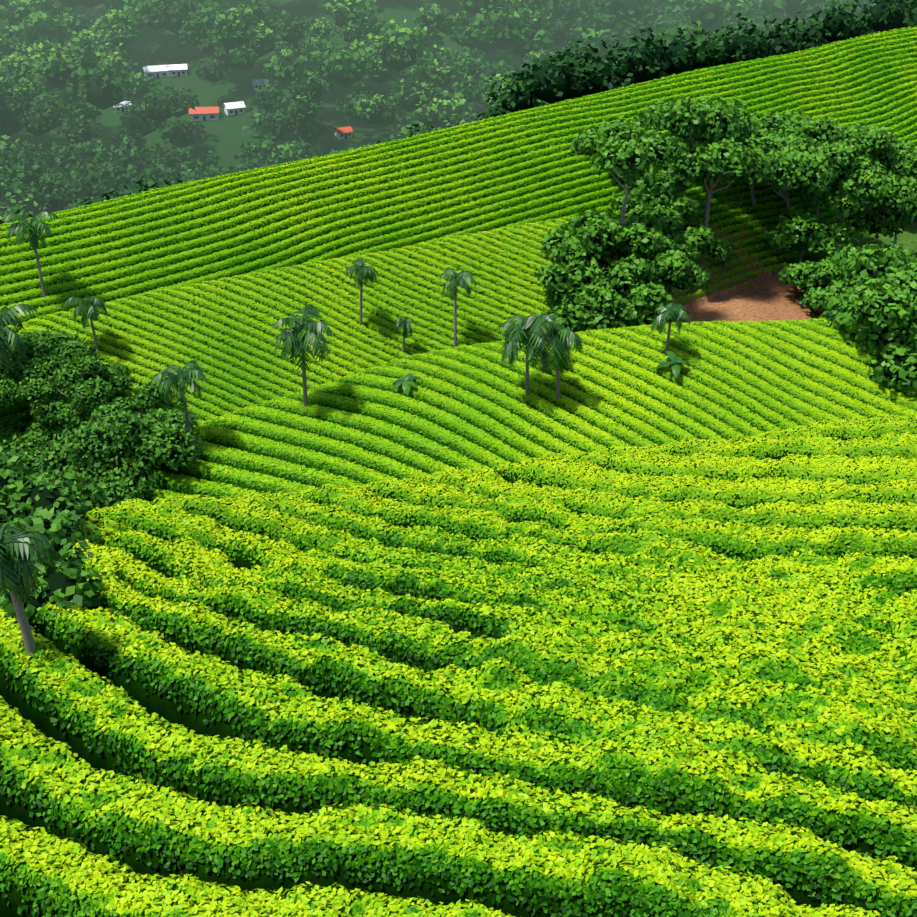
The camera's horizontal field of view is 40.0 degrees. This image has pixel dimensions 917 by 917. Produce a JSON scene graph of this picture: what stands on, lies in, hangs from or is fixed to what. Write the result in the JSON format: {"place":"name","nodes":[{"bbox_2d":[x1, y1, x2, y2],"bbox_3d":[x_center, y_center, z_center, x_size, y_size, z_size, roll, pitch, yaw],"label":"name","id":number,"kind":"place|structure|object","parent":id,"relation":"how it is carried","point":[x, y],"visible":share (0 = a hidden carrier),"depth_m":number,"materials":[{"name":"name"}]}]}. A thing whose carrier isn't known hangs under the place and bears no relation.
{"place":"outdoors","nodes":[
{"label":"outdoors","id":0,"kind":"place"},
{"bbox_2d":[0,461,16,501],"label":"tree","id":1,"kind":"object","parent":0,"point":[8,466],"visible":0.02,"depth_m":94.44,"materials":[{"name":"green plant"}]},
{"bbox_2d":[0,0,916,916],"bbox_3d":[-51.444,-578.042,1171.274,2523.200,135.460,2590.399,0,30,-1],"label":"terrain","id":2,"kind":"structure","parent":0,"point":[768,296],"depth_m":93.96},
{"bbox_2d":[0,356,35,413],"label":"bush","id":3,"kind":"object","parent":2,"relation":"on","point":[7,393],"visible":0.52,"depth_m":125.11,"materials":[{"name":"green plant"}]},
{"bbox_2d":[0,304,37,403],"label":"palm","id":4,"kind":"object","parent":2,"relation":"on","point":[7,332],"visible":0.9,"depth_m":125.24,"materials":[{"name":"green plant"}]},
{"bbox_2d":[0,432,52,475],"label":"bush","id":5,"kind":"object","parent":2,"relation":"on","point":[19,447],"visible":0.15,"depth_m":123.50,"materials":[{"name":"green plant"}]},
{"bbox_2d":[0,524,54,655],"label":"palm","id":6,"kind":"object","parent":2,"relation":"on","point":[12,577],"visible":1,"depth_m":32.79,"materials":[{"name":"green plant"}]},
{"bbox_2d":[2,447,57,512],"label":"bush","id":7,"kind":"object","parent":2,"relation":"on","point":[29,458],"visible":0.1,"depth_m":92.89,"materials":[{"name":"green plant"}]},
{"bbox_2d":[3,211,57,296],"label":"palm","id":8,"kind":"object","parent":2,"relation":"on","point":[32,224],"visible":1,"depth_m":135.23,"materials":[{"name":"green plant"}]},
{"bbox_2d":[0,404,76,450],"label":"bush","id":9,"kind":"object","parent":2,"relation":"on","point":[43,429],"visible":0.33,"depth_m":126.02,"materials":[{"name":"green plant"}]},
{"bbox_2d":[1,329,79,382],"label":"bush","id":10,"kind":"object","parent":2,"relation":"on","point":[43,344],"visible":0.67,"depth_m":129.70,"materials":[{"name":"green plant"}]},
{"bbox_2d":[0,506,102,629],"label":"bush","id":11,"kind":"object","parent":2,"relation":"on","point":[62,590],"visible":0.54,"depth_m":38.92,"materials":[{"name":"green plant"}]},
{"bbox_2d":[0,446,107,536],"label":"bush","id":12,"kind":"object","parent":2,"relation":"on","point":[49,496],"visible":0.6,"depth_m":50.04,"materials":[{"name":"green plant"}]},
{"bbox_2d":[15,337,113,428],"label":"bush","id":13,"kind":"object","parent":2,"relation":"on","point":[64,411],"visible":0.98,"depth_m":125.00,"materials":[{"name":"green plant"}]},
{"bbox_2d":[64,296,107,348],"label":"palm","id":14,"kind":"object","parent":2,"relation":"on","point":[88,305],"visible":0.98,"depth_m":130.38,"materials":[{"name":"green plant"}]},
{"bbox_2d":[31,437,150,510],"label":"bush","id":15,"kind":"object","parent":2,"relation":"on","point":[58,461],"visible":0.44,"depth_m":90.47,"materials":[{"name":"green plant"}]},
{"bbox_2d":[77,363,131,408],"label":"bush","id":16,"kind":"object","parent":2,"relation":"on","point":[115,376],"visible":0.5,"depth_m":129.22,"materials":[{"name":"green plant"}]},
{"bbox_2d":[113,101,131,112],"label":"house","id":17,"kind":"structure","parent":2,"relation":"on","point":[121,107],"depth_m":528.89,"materials":[{"name":"white"}]},
{"bbox_2d":[62,401,204,505],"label":"bush","id":18,"kind":"object","parent":2,"relation":"on","point":[112,428],"visible":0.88,"depth_m":91.43,"materials":[{"name":"green plant"}]},
{"bbox_2d":[110,379,173,430],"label":"bush","id":19,"kind":"object","parent":2,"relation":"on","point":[147,399],"visible":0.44,"depth_m":129.10,"materials":[{"name":"green plant"}]},
{"bbox_2d":[142,65,169,78],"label":"house","id":20,"kind":"structure","parent":2,"relation":"on","point":[159,71],"depth_m":551.59,"materials":[{"name":"white paint"}]},
{"bbox_2d":[117,407,201,467],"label":"bush","id":21,"kind":"object","parent":2,"relation":"on","point":[163,419],"visible":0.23,"depth_m":96.00,"materials":[{"name":"green plant"}]},
{"bbox_2d":[168,64,187,76],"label":"house","id":22,"kind":"structure","parent":2,"relation":"on","point":[178,69],"depth_m":550.90,"materials":[{"name":"white paint"}]},
{"bbox_2d":[151,360,207,439],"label":"palm","id":23,"kind":"object","parent":2,"relation":"on","point":[181,376],"visible":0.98,"depth_m":92.34,"materials":[{"name":"green plant"}]},
{"bbox_2d":[189,106,219,120],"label":"house","id":24,"kind":"structure","parent":2,"relation":"on","point":[205,113],"depth_m":514.76,"materials":[{"name":"orange"}]},
{"bbox_2d":[222,101,245,115],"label":"house","id":25,"kind":"structure","parent":2,"relation":"on","point":[234,108],"depth_m":517.87,"materials":[{"name":"white paint"}]},
{"bbox_2d":[252,79,267,89],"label":"house","id":26,"kind":"structure","parent":2,"relation":"on","point":[256,83],"depth_m":535.15,"materials":[{"name":"white"}]},
{"bbox_2d":[272,304,332,405],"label":"palm","id":27,"kind":"object","parent":2,"relation":"on","point":[305,325],"visible":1,"depth_m":94.80,"materials":[{"name":"green plant"}]},
{"bbox_2d":[333,126,353,139],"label":"house","id":28,"kind":"structure","parent":2,"relation":"on","point":[343,132],"depth_m":502.95,"materials":[{"name":"red"}]},
{"bbox_2d":[345,257,378,324],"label":"palm","id":29,"kind":"object","parent":2,"relation":"on","point":[361,269],"visible":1,"depth_m":141.10,"materials":[{"name":"green plant"}]},
{"bbox_2d":[396,316,415,352],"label":"palm","id":30,"kind":"object","parent":2,"relation":"on","point":[405,324],"visible":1,"depth_m":142.31,"materials":[{"name":"green plant"}]},
{"bbox_2d":[393,373,422,395],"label":"banana","id":31,"kind":"object","parent":2,"relation":"on","point":[404,382],"visible":1,"depth_m":99.39,"materials":[{"name":"green plant"}]},
{"bbox_2d":[438,267,475,347],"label":"palm","id":32,"kind":"object","parent":2,"relation":"on","point":[455,279],"visible":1,"depth_m":142.69,"materials":[{"name":"green plant"}]},
{"bbox_2d":[0,26,916,916],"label":"tea bushes","id":33,"kind":"object","parent":2,"relation":"on","point":[790,674],"visible":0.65,"depth_m":41.92,"materials":[{"name":"green plant"}]},
{"bbox_2d":[0,0,916,224],"bbox_3d":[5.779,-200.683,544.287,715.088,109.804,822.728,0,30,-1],"label":"forest","id":34,"kind":"object","parent":2,"relation":"on","point":[665,38],"visible":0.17,"depth_m":490.52,"materials":[{"name":"green plant"}]},
{"bbox_2d":[497,314,554,395],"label":"palm","id":35,"kind":"object","parent":2,"relation":"on","point":[519,335],"visible":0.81,"depth_m":95.96,"materials":[{"name":"green plant"}]},
{"bbox_2d":[525,323,564,372],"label":"palm","id":36,"kind":"object","parent":2,"relation":"on","point":[558,324],"visible":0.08,"depth_m":100.23,"materials":[{"name":"green plant"}]},
{"bbox_2d":[521,313,583,399],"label":"palm","id":37,"kind":"object","parent":2,"relation":"on","point":[561,341],"visible":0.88,"depth_m":95.73,"materials":[{"name":"green plant"}]},
{"bbox_2d":[530,303,608,332],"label":"bush","id":38,"kind":"object","parent":2,"relation":"on","point":[573,320],"visible":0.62,"depth_m":148.71,"materials":[{"name":"green plant"}]},
{"bbox_2d":[534,258,617,314],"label":"bush","id":39,"kind":"object","parent":2,"relation":"on","point":[562,276],"visible":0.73,"depth_m":150.76,"materials":[{"name":"green plant"}]},
{"bbox_2d":[540,208,632,253],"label":"bush","id":40,"kind":"object","parent":2,"relation":"on","point":[597,229],"visible":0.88,"depth_m":154.36,"materials":[{"name":"green plant"}]},
{"bbox_2d":[549,210,662,282],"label":"bush","id":41,"kind":"object","parent":2,"relation":"on","point":[628,247],"visible":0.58,"depth_m":153.53,"materials":[{"name":"green plant"}]},
{"bbox_2d":[543,261,672,327],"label":"bush","id":42,"kind":"object","parent":2,"relation":"on","point":[608,303],"visible":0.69,"depth_m":150.19,"materials":[{"name":"green plant"}]},
{"bbox_2d":[568,114,689,225],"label":"tree","id":43,"kind":"object","parent":2,"relation":"on","point":[618,147],"visible":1,"depth_m":154.98,"materials":[{"name":"green plant"}]},
{"bbox_2d":[606,287,667,326],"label":"bush","id":44,"kind":"object","parent":2,"relation":"on","point":[642,317],"visible":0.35,"depth_m":150.47,"materials":[{"name":"green plant"}]},
{"bbox_2d":[631,129,667,174],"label":"tree","id":45,"kind":"object","parent":2,"relation":"on","point":[650,131],"visible":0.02,"depth_m":180.00,"materials":[{"name":"green plant"}]},
{"bbox_2d":[609,188,704,232],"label":"bush","id":46,"kind":"object","parent":2,"relation":"on","point":[669,209],"visible":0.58,"depth_m":172.52,"materials":[{"name":"green plant"}]},
{"bbox_2d":[605,215,710,298],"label":"bush","id":47,"kind":"object","parent":2,"relation":"on","point":[674,265],"visible":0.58,"depth_m":154.80,"materials":[{"name":"green plant"}]},
{"bbox_2d":[651,302,689,355],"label":"palm","id":48,"kind":"object","parent":2,"relation":"on","point":[670,312],"visible":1,"depth_m":101.65,"materials":[{"name":"green plant"}]},
{"bbox_2d":[655,351,689,377],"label":"banana","id":49,"kind":"object","parent":2,"relation":"on","point":[674,361],"visible":1,"depth_m":101.23,"materials":[{"name":"green plant"}]},
{"bbox_2d":[640,132,726,194],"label":"tree","id":50,"kind":"object","parent":2,"relation":"on","point":[676,182],"visible":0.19,"depth_m":173.83,"materials":[{"name":"green plant"}]},
{"bbox_2d":[662,212,735,263],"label":"bush","id":51,"kind":"object","parent":2,"relation":"on","point":[701,235],"visible":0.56,"depth_m":173.53,"materials":[{"name":"green plant"}]},
{"bbox_2d":[633,95,780,250],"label":"tree","id":52,"kind":"object","parent":2,"relation":"on","point":[712,140],"visible":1,"depth_m":169.06,"materials":[{"name":"green plant"}]},
{"bbox_2d":[714,252,741,269],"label":"banana","id":53,"kind":"object","parent":2,"relation":"on","point":[727,262],"visible":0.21,"depth_m":179.34,"materials":[{"name":"green plant"}]},
{"bbox_2d":[719,107,761,182],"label":"tree","id":54,"kind":"object","parent":2,"relation":"on","point":[755,125],"visible":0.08,"depth_m":185.66,"materials":[{"name":"green plant"}]},
{"bbox_2d":[739,134,806,204],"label":"tree","id":55,"kind":"object","parent":2,"relation":"on","point":[752,188],"depth_m":184.10,"materials":[{"name":"green plant"}]},
{"bbox_2d":[739,128,860,229],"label":"tree","id":56,"kind":"object","parent":2,"relation":"on","point":[802,166],"visible":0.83,"depth_m":177.68,"materials":[{"name":"green plant"}]},
{"bbox_2d":[755,110,845,145],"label":"tree","id":57,"kind":"object","parent":2,"relation":"on","point":[818,129],"visible":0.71,"depth_m":191.79,"materials":[{"name":"green plant"}]},
{"bbox_2d":[761,204,851,264],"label":"tree","id":58,"kind":"object","parent":2,"relation":"on","point":[810,232],"visible":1,"depth_m":180.34,"materials":[{"name":"green plant"}]},
{"bbox_2d":[777,258,853,290],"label":"bush","id":59,"kind":"object","parent":2,"relation":"on","point":[799,275],"visible":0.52,"depth_m":171.81,"materials":[{"name":"green plant"}]},
{"bbox_2d":[799,270,853,318],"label":"bush","id":60,"kind":"object","parent":2,"relation":"on","point":[814,299],"visible":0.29,"depth_m":168.90,"materials":[{"name":"green plant"}]},
{"bbox_2d":[780,159,875,215],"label":"tree","id":61,"kind":"object","parent":2,"relation":"on","point":[817,203],"depth_m":189.82,"materials":[{"name":"green plant"}]},
{"bbox_2d":[795,156,916,250],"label":"tree","id":62,"kind":"object","parent":2,"relation":"on","point":[850,191],"visible":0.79,"depth_m":179.00,"materials":[{"name":"green plant"}]},
{"bbox_2d":[827,123,900,159],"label":"tree","id":63,"kind":"object","parent":2,"relation":"on","point":[872,137],"visible":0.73,"depth_m":196.32,"materials":[{"name":"green plant"}]},
{"bbox_2d":[823,243,916,355],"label":"bush","id":64,"kind":"object","parent":2,"relation":"on","point":[876,307],"visible":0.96,"depth_m":104.79,"materials":[{"name":"green plant"}]},
{"bbox_2d":[823,241,916,287],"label":"tree","id":65,"kind":"object","parent":2,"relation":"on","point":[911,265],"visible":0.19,"depth_m":170.83,"materials":[{"name":"green plant"}]},
{"bbox_2d":[841,176,916,254],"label":"tree","id":66,"kind":"object","parent":2,"relation":"on","point":[876,218],"visible":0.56,"depth_m":182.29,"materials":[{"name":"green plant"}]},
{"bbox_2d":[847,277,916,393],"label":"bush","id":67,"kind":"object","parent":2,"relation":"on","point":[899,368],"visible":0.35,"depth_m":102.00,"materials":[{"name":"green plant"}]},
{"bbox_2d":[854,145,916,178],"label":"tree","id":68,"kind":"object","parent":2,"relation":"on","point":[874,155],"visible":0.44,"depth_m":197.76,"materials":[{"name":"green plant"}]},
{"bbox_2d":[880,140,916,222],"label":"tree","id":69,"kind":"object","parent":2,"relation":"on","point":[906,155],"visible":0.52,"depth_m":197.25,"materials":[{"name":"green plant"}]},
{"bbox_2d":[880,246,916,265],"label":"bush","id":70,"kind":"object","parent":2,"relation":"on","point":[899,248],"visible":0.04,"depth_m":178.45,"materials":[{"name":"green plant"}]}
]}

